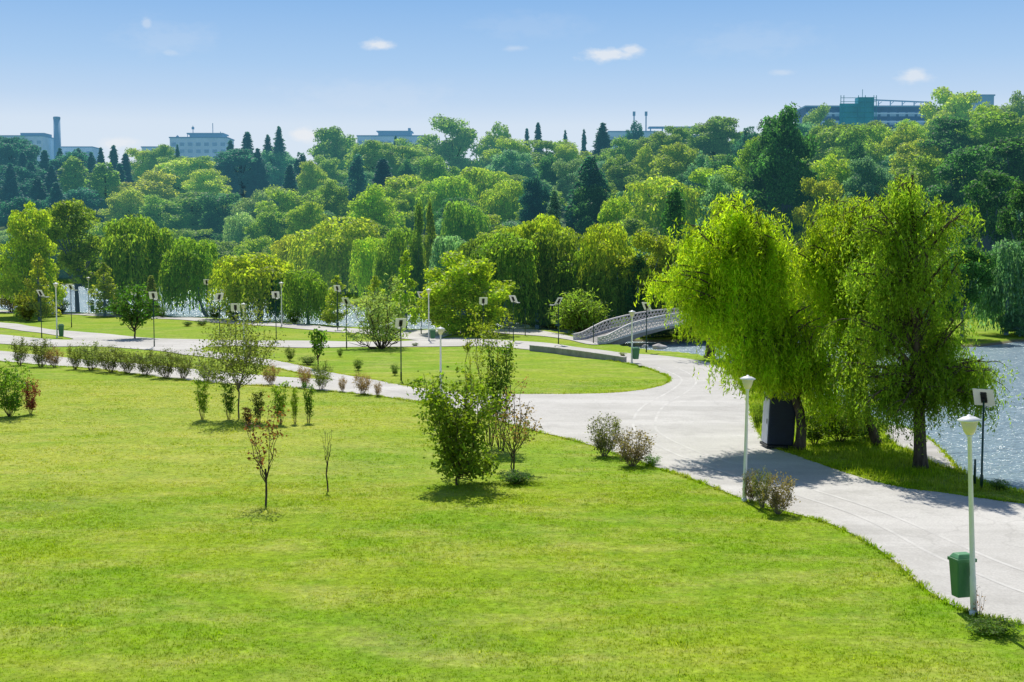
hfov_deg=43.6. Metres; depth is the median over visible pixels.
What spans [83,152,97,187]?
conifer tree
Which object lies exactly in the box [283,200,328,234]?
broadleaf tree
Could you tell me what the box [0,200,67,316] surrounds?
broadleaf tree
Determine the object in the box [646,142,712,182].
broadleaf tree
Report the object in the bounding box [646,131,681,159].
broadleaf tree
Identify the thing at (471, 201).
broadleaf tree
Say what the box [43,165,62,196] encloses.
conifer tree
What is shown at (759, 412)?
leafy bush
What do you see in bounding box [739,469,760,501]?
dry shrub
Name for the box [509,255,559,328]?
willow tree
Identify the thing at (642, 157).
broadleaf tree
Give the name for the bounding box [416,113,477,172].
broadleaf tree
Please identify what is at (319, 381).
hedge shrub
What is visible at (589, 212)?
broadleaf tree
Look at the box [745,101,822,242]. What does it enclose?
broadleaf tree
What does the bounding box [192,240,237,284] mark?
broadleaf tree
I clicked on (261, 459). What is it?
brown sapling
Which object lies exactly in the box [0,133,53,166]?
apartment building
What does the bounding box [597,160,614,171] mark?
broadleaf tree
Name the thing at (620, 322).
broadleaf tree
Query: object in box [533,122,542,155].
conifer tree
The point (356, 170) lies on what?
conifer tree
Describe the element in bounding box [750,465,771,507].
dry shrub
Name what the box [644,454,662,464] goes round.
leafy bush
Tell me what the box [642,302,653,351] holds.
solar lamp
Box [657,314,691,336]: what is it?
broadleaf tree
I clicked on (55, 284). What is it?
street lamp
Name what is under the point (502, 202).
willow tree
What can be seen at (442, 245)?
willow tree
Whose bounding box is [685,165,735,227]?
broadleaf tree
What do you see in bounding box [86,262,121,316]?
young tree
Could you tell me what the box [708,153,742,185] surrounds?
broadleaf tree
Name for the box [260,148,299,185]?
broadleaf tree
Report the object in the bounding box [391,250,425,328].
young tree
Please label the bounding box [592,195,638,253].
broadleaf tree
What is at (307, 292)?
willow tree
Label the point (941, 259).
broadleaf tree
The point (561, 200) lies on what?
broadleaf tree
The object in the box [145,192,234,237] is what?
broadleaf tree
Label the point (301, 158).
poplar tree
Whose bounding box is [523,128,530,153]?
conifer tree
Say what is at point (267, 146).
conifer tree
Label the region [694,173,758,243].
broadleaf tree
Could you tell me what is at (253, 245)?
broadleaf tree
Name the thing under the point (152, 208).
broadleaf tree
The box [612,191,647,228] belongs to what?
broadleaf tree
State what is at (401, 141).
broadleaf tree
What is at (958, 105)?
broadleaf tree
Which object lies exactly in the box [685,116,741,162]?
broadleaf tree
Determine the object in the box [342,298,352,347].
solar lamp
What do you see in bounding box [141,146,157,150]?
apartment building
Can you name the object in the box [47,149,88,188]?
broadleaf tree
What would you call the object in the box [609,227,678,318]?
broadleaf tree
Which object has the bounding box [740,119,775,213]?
broadleaf tree
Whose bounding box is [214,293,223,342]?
solar lamp
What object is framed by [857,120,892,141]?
broadleaf tree
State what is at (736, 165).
broadleaf tree
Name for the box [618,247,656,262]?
broadleaf tree
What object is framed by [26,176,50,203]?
conifer tree
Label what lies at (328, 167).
broadleaf tree
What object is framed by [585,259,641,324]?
willow tree
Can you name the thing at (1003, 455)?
water
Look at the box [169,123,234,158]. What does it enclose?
apartment building
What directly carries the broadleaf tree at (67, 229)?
on the ground at (532, 365)
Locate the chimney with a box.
[53,116,60,168]
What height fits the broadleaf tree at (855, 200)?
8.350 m
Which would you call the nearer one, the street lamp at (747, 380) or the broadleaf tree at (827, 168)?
the street lamp at (747, 380)
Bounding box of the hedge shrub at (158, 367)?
[147,348,183,377]
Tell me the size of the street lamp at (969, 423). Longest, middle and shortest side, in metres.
4.698 x 0.524 x 0.524 m
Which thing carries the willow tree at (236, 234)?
on the ground at (532, 365)
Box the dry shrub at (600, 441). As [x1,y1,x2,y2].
[585,411,623,455]
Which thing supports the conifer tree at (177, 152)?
on the ground at (532, 365)
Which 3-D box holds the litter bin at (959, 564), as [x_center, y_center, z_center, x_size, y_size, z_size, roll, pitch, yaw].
[10.514,5.463,29.898,0.520,1.029,0.424,-1,4,-14]
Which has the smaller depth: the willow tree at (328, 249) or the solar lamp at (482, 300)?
the solar lamp at (482, 300)
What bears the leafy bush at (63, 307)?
on the ground at (532, 365)
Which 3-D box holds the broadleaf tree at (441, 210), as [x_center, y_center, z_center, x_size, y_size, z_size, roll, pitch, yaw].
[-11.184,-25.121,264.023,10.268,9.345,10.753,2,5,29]
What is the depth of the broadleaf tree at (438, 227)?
248.08 m
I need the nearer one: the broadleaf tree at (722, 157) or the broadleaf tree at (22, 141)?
the broadleaf tree at (722, 157)
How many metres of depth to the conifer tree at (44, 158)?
423.82 m
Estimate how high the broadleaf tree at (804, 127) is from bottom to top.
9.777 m
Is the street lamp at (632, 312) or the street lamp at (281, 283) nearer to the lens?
the street lamp at (632, 312)
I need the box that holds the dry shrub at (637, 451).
[611,426,657,466]
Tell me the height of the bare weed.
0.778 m
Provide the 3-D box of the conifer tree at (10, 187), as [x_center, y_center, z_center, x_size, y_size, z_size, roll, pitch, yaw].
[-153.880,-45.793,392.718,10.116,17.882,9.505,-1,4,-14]
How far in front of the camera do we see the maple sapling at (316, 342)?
89.76 m
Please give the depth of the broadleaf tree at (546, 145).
372.06 m
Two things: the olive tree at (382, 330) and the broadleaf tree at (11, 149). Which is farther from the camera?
the broadleaf tree at (11, 149)
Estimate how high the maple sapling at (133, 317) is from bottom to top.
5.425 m
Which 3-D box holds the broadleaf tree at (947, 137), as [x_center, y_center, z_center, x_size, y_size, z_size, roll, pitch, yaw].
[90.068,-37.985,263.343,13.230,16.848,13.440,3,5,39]
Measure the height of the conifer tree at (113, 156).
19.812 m
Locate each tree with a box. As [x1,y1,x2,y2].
[0,135,32,177]
[0,136,41,176]
[0,163,24,215]
[0,165,45,200]
[0,196,50,230]
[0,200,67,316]
[0,229,18,274]
[11,226,77,277]
[15,152,28,177]
[20,253,60,320]
[22,161,42,197]
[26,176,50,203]
[36,150,49,189]
[41,198,104,311]
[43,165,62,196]
[43,186,109,221]
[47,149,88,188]
[47,182,67,218]
[55,148,63,176]
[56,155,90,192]
[70,221,114,275]
[75,148,83,162]
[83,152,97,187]
[83,162,121,217]
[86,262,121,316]
[96,147,106,179]
[96,186,146,222]
[96,213,177,311]
[107,145,119,170]
[108,170,179,205]
[113,163,125,204]
[121,153,135,185]
[125,147,153,181]
[133,229,183,269]
[138,194,194,231]
[143,275,160,315]
[144,144,176,173]
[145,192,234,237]
[152,156,203,197]
[155,156,194,189]
[157,236,223,316]
[169,189,200,200]
[174,144,179,157]
[174,155,221,179]
[178,228,215,242]
[181,168,236,201]
[185,292,285,417]
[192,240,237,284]
[194,192,240,238]
[195,158,222,191]
[206,252,293,320]
[210,224,233,241]
[212,148,278,195]
[216,193,240,208]
[221,159,244,201]
[222,211,258,244]
[226,140,233,159]
[230,189,276,219]
[232,198,252,211]
[233,234,279,260]
[241,132,255,167]
[242,205,291,245]
[244,148,271,197]
[253,184,309,225]
[257,245,271,253]
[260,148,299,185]
[262,274,295,321]
[263,134,273,182]
[269,195,279,208]
[269,234,307,270]
[270,126,286,185]
[280,269,329,323]
[281,164,299,195]
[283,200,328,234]
[283,216,380,294]
[293,152,307,188]
[295,160,328,196]
[303,179,351,227]
[304,184,332,201]
[306,126,357,182]
[310,210,337,232]
[313,154,347,184]
[314,194,352,221]
[320,275,353,325]
[332,140,383,181]
[333,179,372,211]
[335,273,416,348]
[344,139,402,177]
[344,183,409,229]
[346,153,369,214]
[346,171,374,182]
[348,236,394,299]
[358,222,391,239]
[358,275,389,325]
[365,158,392,210]
[366,145,434,177]
[370,225,428,305]
[381,174,430,225]
[390,197,417,230]
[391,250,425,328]
[393,137,429,172]
[397,234,439,271]
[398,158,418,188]
[406,362,513,484]
[411,199,424,307]
[413,175,480,229]
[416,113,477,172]
[416,250,519,334]
[418,153,460,182]
[423,197,435,308]
[426,235,465,311]
[433,197,478,218]
[434,216,493,234]
[438,198,490,227]
[440,200,490,242]
[457,233,504,259]
[458,166,511,214]
[463,214,500,233]
[468,121,511,168]
[468,231,548,327]
[476,224,516,240]
[478,179,527,228]
[482,136,531,160]
[484,149,539,178]
[486,412,534,470]
[488,376,542,472]
[499,224,527,322]
[502,219,520,229]
[508,308,526,323]
[509,174,528,180]
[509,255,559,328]
[514,201,544,220]
[515,190,566,218]
[516,175,552,224]
[516,213,574,324]
[521,139,577,164]
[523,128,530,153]
[523,228,583,327]
[525,179,560,196]
[527,310,552,327]
[531,163,540,172]
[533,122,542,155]
[536,153,574,209]
[544,190,563,226]
[550,247,610,320]
[551,158,584,209]
[553,144,591,173]
[563,130,567,140]
[563,154,610,250]
[565,182,617,206]
[566,184,622,239]
[578,221,636,317]
[580,129,588,154]
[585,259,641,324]
[590,123,612,155]
[590,135,639,173]
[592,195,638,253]
[595,313,613,331]
[596,218,658,253]
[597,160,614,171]
[602,154,646,192]
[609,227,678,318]
[611,317,630,327]
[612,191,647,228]
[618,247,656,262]
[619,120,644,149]
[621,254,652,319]
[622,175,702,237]
[629,136,658,160]
[629,143,660,192]
[634,185,851,449]
[645,319,674,336]
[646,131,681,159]
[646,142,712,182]
[653,239,698,317]
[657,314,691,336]
[659,182,685,244]
[660,125,693,146]
[665,254,715,358]
[673,173,687,182]
[682,150,714,190]
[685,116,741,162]
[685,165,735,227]
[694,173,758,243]
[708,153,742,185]
[714,154,739,162]
[723,135,759,193]
[730,126,760,157]
[732,161,747,170]
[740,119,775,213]
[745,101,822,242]
[772,229,803,306]
[780,190,930,445]
[790,122,815,155]
[791,176,844,248]
[792,123,826,155]
[799,203,842,312]
[802,102,836,127]
[802,122,860,163]
[809,153,856,208]
[812,171,1023,468]
[813,196,862,214]
[822,122,887,163]
[841,156,897,211]
[846,139,878,164]
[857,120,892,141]
[861,124,897,151]
[874,123,919,164]
[879,153,897,171]
[880,153,946,191]
[888,137,951,172]
[889,167,911,176]
[891,121,928,139]
[894,118,926,134]
[904,187,951,237]
[909,310,945,331]
[917,116,978,184]
[919,86,981,135]
[920,224,975,256]
[923,144,994,234]
[923,248,987,310]
[933,244,998,337]
[950,168,1019,271]
[955,110,1023,172]
[964,136,1023,207]
[966,237,1023,334]
[967,101,1005,137]
[992,209,1022,249]
[996,181,1023,297]
[997,304,1023,336]
[998,90,1023,117]
[1015,117,1023,137]
[1015,231,1023,299]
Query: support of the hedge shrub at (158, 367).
on the ground at (532, 365)
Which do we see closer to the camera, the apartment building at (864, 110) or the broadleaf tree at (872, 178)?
the broadleaf tree at (872, 178)
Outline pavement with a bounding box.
[885,425,953,466]
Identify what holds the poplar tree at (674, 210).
on the ground at (532, 365)
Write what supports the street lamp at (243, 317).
on the ground at (532, 365)
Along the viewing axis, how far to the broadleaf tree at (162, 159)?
421.43 m
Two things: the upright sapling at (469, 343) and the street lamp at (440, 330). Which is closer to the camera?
the upright sapling at (469, 343)
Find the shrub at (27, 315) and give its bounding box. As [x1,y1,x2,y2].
[11,290,41,320]
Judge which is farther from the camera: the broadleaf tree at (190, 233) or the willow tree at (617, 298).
the broadleaf tree at (190, 233)
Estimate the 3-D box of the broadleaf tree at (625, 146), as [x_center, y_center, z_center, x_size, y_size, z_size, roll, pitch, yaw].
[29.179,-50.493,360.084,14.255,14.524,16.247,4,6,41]
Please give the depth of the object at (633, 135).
440.22 m
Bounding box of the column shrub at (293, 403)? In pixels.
[290,386,298,423]
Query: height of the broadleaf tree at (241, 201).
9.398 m
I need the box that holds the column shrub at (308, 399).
[298,382,315,422]
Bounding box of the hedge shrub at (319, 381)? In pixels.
[310,358,334,389]
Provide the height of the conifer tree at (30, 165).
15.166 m
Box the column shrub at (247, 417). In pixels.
[241,407,253,426]
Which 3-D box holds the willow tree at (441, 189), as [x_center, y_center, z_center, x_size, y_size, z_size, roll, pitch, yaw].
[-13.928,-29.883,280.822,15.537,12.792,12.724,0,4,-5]
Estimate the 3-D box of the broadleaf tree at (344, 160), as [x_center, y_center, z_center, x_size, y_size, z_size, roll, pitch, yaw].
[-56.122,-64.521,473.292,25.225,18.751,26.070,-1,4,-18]
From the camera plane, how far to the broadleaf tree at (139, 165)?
487.29 m
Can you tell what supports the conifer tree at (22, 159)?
on the ground at (532, 365)
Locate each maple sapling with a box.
[95,282,161,337]
[304,326,333,364]
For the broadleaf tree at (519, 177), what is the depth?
325.88 m
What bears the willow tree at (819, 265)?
on the ground at (532, 365)
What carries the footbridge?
on the ground at (532, 365)
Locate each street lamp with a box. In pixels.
[53,282,57,337]
[87,277,89,313]
[241,303,245,354]
[279,282,282,325]
[426,288,430,340]
[436,327,444,388]
[629,310,634,362]
[740,375,754,501]
[957,414,980,615]
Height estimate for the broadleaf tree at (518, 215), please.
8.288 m
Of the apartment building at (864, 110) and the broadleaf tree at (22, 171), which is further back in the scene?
the apartment building at (864, 110)
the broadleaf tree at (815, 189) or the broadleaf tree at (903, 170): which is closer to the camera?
the broadleaf tree at (815, 189)
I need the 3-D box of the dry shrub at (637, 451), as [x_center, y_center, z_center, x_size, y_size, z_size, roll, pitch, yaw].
[4.751,4.154,49.788,1.865,1.641,1.967,-3,5,-34]
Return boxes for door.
[761,398,769,443]
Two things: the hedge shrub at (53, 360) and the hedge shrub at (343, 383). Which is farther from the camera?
the hedge shrub at (53, 360)
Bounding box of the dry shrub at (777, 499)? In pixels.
[758,470,800,513]
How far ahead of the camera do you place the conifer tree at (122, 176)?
394.75 m
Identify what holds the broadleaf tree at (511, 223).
on the ground at (532, 365)
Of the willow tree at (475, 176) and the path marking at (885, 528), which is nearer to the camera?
the path marking at (885, 528)
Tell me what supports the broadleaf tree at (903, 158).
on the ground at (532, 365)
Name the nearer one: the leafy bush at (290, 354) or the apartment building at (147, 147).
the leafy bush at (290, 354)
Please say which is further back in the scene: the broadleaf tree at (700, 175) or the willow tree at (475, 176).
the willow tree at (475, 176)
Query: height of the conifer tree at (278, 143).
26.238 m
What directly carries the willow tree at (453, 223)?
on the ground at (532, 365)
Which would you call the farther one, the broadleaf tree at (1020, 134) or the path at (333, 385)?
the broadleaf tree at (1020, 134)
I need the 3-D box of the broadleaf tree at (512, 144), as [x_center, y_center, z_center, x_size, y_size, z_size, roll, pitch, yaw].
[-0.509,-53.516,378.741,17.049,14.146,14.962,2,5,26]
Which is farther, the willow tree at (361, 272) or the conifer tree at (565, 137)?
the conifer tree at (565, 137)
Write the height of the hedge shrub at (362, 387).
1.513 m
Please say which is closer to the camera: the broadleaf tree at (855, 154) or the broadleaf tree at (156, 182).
the broadleaf tree at (855, 154)
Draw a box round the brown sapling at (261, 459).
[243,395,291,505]
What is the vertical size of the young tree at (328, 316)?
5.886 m
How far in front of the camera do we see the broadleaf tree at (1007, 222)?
145.22 m
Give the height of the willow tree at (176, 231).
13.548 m
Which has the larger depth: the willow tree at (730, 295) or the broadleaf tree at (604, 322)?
the broadleaf tree at (604, 322)
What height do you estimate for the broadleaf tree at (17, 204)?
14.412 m
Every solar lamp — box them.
[36,290,44,337]
[67,284,77,326]
[149,292,157,346]
[203,279,208,316]
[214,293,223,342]
[231,303,239,352]
[271,292,279,339]
[333,285,340,328]
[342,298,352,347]
[395,318,406,379]
[417,292,425,333]
[479,297,487,336]
[509,295,519,340]
[552,297,562,343]
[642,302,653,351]
[972,388,994,487]
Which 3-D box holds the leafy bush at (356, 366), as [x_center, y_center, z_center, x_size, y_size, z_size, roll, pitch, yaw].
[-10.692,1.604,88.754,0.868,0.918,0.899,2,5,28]
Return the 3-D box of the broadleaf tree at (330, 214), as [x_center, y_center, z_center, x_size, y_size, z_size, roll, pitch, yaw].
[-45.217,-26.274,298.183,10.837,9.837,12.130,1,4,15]
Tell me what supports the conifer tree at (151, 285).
on the ground at (532, 365)
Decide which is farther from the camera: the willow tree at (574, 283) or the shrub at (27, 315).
the shrub at (27, 315)
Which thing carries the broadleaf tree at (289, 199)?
on the ground at (532, 365)
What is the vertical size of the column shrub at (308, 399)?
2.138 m
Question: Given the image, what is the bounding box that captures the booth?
[760,392,795,448]
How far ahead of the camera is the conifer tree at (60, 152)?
428.06 m
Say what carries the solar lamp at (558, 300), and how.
on the ground at (532, 365)
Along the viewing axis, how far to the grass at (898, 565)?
49.34 m
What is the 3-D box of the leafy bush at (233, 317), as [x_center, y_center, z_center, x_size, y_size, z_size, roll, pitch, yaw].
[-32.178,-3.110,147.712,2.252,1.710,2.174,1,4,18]
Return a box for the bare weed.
[973,587,985,613]
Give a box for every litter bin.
[57,324,63,336]
[430,329,435,338]
[632,347,639,358]
[947,552,976,597]
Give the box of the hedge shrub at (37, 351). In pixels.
[25,337,56,366]
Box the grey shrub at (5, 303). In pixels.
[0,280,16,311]
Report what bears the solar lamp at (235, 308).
on the ground at (532, 365)
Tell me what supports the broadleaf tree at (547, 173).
on the ground at (532, 365)
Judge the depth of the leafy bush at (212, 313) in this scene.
150.08 m
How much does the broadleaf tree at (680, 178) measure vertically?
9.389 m
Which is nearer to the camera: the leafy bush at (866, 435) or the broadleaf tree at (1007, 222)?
the leafy bush at (866, 435)
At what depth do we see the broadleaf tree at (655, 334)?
120.36 m
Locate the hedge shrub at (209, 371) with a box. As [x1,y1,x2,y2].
[188,357,221,380]
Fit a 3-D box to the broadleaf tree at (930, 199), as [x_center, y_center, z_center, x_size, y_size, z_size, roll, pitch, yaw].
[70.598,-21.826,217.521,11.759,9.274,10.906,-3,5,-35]
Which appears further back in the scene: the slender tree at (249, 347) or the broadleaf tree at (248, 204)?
the broadleaf tree at (248, 204)
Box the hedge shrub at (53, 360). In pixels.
[44,346,63,366]
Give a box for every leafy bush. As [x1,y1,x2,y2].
[0,356,34,416]
[19,377,40,413]
[55,299,69,313]
[155,306,169,316]
[191,319,208,325]
[203,303,222,318]
[224,309,240,320]
[283,347,295,360]
[284,310,303,323]
[295,356,319,364]
[337,348,342,355]
[353,358,362,369]
[390,364,399,374]
[496,469,535,483]
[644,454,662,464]
[749,398,762,424]
[805,409,832,443]
[807,398,880,441]
[843,413,891,438]
[958,614,1022,638]
[988,478,1011,488]
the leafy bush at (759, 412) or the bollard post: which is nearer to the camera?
the bollard post
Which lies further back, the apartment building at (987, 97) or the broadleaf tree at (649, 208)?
the apartment building at (987, 97)
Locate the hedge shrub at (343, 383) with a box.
[338,376,347,390]
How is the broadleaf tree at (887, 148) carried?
on the ground at (532, 365)
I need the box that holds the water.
[0,285,1023,490]
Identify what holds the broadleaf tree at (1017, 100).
on the ground at (532, 365)
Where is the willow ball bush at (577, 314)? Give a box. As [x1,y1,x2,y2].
[546,284,612,333]
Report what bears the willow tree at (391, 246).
on the ground at (532, 365)
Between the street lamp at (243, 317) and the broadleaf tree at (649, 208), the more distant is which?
the broadleaf tree at (649, 208)
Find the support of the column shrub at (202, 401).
on the ground at (532, 365)
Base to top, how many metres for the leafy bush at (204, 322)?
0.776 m
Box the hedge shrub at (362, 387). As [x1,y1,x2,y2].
[352,370,371,393]
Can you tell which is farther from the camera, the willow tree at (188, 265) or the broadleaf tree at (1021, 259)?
the willow tree at (188, 265)
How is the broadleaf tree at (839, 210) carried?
on the ground at (532, 365)
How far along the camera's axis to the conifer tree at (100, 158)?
424.20 m
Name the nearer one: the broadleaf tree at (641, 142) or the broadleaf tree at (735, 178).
the broadleaf tree at (735, 178)
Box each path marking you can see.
[632,367,1023,592]
[654,366,1023,570]
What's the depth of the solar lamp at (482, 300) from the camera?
109.93 m
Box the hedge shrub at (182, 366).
[170,349,194,378]
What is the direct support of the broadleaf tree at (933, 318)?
on the ground at (532, 365)
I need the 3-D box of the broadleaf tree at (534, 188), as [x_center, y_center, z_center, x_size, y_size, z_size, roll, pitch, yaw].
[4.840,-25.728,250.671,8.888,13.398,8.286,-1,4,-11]
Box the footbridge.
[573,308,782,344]
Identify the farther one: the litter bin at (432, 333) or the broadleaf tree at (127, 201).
the broadleaf tree at (127, 201)
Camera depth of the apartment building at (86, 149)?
634.75 m
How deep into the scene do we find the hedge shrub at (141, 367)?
84.95 m
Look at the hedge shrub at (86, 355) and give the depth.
87.92 m
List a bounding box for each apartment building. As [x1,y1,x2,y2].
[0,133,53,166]
[61,146,102,164]
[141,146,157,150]
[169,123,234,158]
[356,128,427,145]
[608,111,656,148]
[648,126,695,138]
[796,89,935,129]
[971,94,994,111]
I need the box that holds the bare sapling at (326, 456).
[320,429,331,491]
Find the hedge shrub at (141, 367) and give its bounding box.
[130,348,157,374]
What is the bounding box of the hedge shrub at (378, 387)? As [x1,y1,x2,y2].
[373,381,382,394]
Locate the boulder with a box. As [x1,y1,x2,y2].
[652,343,667,348]
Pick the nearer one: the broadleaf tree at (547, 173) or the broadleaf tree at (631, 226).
the broadleaf tree at (631, 226)
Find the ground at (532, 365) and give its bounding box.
[0,151,1023,681]
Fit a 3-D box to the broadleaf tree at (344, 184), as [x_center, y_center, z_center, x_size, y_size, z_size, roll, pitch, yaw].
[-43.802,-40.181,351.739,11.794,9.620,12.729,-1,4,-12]
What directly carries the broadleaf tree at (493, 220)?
on the ground at (532, 365)
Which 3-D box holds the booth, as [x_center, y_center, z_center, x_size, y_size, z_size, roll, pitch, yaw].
[11.335,3.320,54.305,1.260,2.330,1.260,3,4,-3]
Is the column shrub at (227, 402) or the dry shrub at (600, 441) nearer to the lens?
the dry shrub at (600, 441)
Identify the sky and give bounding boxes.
[0,0,1023,170]
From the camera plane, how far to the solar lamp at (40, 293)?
119.22 m
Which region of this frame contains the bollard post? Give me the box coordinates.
[973,459,975,483]
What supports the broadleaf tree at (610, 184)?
on the ground at (532, 365)
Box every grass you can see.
[0,359,1023,627]
[0,378,987,481]
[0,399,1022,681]
[749,384,1022,493]
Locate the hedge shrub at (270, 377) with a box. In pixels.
[261,363,280,383]
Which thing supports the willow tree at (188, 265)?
on the ground at (532, 365)
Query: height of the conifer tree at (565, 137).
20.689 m
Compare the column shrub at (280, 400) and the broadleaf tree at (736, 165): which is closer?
the column shrub at (280, 400)
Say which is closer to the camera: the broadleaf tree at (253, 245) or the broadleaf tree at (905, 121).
the broadleaf tree at (253, 245)
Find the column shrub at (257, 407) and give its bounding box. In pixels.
[249,391,266,423]
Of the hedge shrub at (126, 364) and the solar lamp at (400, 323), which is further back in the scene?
the hedge shrub at (126, 364)
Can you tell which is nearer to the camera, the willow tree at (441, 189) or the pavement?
the pavement
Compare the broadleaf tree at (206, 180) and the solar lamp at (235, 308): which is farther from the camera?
the broadleaf tree at (206, 180)
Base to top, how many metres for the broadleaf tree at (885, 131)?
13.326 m
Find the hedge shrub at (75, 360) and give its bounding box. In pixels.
[65,342,84,368]
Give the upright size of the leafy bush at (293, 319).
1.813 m
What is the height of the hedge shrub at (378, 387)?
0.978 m
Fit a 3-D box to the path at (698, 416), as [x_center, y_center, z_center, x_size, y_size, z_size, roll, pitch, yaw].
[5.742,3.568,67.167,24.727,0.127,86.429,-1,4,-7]
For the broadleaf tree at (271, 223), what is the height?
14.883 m
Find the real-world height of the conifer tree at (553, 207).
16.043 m
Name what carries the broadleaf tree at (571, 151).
on the ground at (532, 365)
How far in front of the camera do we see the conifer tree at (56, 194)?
355.07 m
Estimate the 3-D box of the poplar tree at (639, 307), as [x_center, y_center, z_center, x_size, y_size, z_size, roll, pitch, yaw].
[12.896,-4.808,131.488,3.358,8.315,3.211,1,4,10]
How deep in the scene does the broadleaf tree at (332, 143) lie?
472.43 m
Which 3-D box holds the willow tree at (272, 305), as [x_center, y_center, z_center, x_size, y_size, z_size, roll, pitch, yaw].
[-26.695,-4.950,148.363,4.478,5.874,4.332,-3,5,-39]
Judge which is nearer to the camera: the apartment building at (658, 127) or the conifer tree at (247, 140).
the conifer tree at (247, 140)
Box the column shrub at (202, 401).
[191,378,212,419]
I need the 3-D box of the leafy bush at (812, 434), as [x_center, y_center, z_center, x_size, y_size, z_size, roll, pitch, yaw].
[13.031,3.610,55.024,1.667,1.834,1.609,-2,5,-26]
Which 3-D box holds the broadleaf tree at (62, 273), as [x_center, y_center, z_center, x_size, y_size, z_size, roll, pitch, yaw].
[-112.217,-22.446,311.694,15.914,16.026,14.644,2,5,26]
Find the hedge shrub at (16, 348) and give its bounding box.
[8,334,30,364]
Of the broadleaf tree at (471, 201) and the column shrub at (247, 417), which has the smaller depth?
the column shrub at (247, 417)
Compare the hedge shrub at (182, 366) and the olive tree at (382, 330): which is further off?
the olive tree at (382, 330)
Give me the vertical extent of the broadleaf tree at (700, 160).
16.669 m
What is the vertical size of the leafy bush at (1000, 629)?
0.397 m
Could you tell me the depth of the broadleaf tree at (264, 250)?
280.90 m
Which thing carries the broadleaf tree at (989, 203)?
on the ground at (532, 365)
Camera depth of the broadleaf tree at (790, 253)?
128.63 m
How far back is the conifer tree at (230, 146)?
487.76 m
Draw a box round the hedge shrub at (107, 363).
[93,345,124,371]
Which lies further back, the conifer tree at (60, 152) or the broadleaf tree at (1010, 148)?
the conifer tree at (60, 152)
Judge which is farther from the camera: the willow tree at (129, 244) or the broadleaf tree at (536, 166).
the broadleaf tree at (536, 166)
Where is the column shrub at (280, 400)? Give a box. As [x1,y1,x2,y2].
[270,380,292,424]
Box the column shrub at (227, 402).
[218,382,237,419]
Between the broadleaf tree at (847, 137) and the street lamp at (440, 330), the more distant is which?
the broadleaf tree at (847, 137)
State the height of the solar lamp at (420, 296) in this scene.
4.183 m
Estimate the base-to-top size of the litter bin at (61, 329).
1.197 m
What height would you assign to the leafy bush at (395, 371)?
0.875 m
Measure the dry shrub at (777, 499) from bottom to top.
1.470 m
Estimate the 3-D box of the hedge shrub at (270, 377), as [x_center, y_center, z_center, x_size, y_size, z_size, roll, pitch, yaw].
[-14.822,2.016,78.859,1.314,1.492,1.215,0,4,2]
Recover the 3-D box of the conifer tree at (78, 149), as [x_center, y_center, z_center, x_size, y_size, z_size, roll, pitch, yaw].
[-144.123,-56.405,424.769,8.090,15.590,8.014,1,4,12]
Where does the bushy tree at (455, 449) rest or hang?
on the ground at (532, 365)
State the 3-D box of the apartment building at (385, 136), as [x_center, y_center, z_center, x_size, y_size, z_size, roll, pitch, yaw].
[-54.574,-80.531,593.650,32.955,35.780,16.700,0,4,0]
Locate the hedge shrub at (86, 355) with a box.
[75,339,110,369]
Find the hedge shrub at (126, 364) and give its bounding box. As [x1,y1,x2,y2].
[113,347,137,372]
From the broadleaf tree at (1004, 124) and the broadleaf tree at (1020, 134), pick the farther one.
the broadleaf tree at (1020, 134)
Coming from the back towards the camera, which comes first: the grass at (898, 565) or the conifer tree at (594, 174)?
the conifer tree at (594, 174)
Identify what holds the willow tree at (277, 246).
on the ground at (532, 365)
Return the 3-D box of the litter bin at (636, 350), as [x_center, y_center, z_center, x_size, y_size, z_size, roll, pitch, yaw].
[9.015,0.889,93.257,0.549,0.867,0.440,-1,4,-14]
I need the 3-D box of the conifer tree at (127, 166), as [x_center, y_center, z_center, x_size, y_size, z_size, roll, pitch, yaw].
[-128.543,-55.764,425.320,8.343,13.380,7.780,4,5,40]
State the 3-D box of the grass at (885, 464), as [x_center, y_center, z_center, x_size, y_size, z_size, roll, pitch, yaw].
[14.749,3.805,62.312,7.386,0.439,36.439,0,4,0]
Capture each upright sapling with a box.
[458,300,520,445]
[462,326,473,421]
[482,337,517,450]
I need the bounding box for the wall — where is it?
[529,345,626,361]
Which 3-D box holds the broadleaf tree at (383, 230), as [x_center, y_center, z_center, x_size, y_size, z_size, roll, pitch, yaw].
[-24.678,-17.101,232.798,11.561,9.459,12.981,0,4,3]
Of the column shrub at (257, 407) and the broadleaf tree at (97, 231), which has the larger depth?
the broadleaf tree at (97, 231)
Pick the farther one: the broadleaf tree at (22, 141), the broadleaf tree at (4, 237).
the broadleaf tree at (22, 141)
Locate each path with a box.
[0,310,596,343]
[0,322,621,393]
[0,351,454,402]
[425,352,1023,622]
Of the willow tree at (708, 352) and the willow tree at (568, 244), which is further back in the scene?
the willow tree at (568, 244)
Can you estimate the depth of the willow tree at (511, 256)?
133.52 m
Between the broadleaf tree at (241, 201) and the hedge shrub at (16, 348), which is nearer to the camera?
the hedge shrub at (16, 348)
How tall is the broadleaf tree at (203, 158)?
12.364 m
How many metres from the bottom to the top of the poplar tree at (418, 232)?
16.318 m
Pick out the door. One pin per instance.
(766, 406)
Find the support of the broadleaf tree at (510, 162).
on the ground at (532, 365)
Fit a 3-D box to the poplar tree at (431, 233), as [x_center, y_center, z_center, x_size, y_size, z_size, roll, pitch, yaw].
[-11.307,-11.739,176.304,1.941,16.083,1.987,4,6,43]
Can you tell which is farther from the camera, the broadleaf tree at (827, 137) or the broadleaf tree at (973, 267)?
the broadleaf tree at (827, 137)
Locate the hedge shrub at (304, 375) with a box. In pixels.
[296,363,313,383]

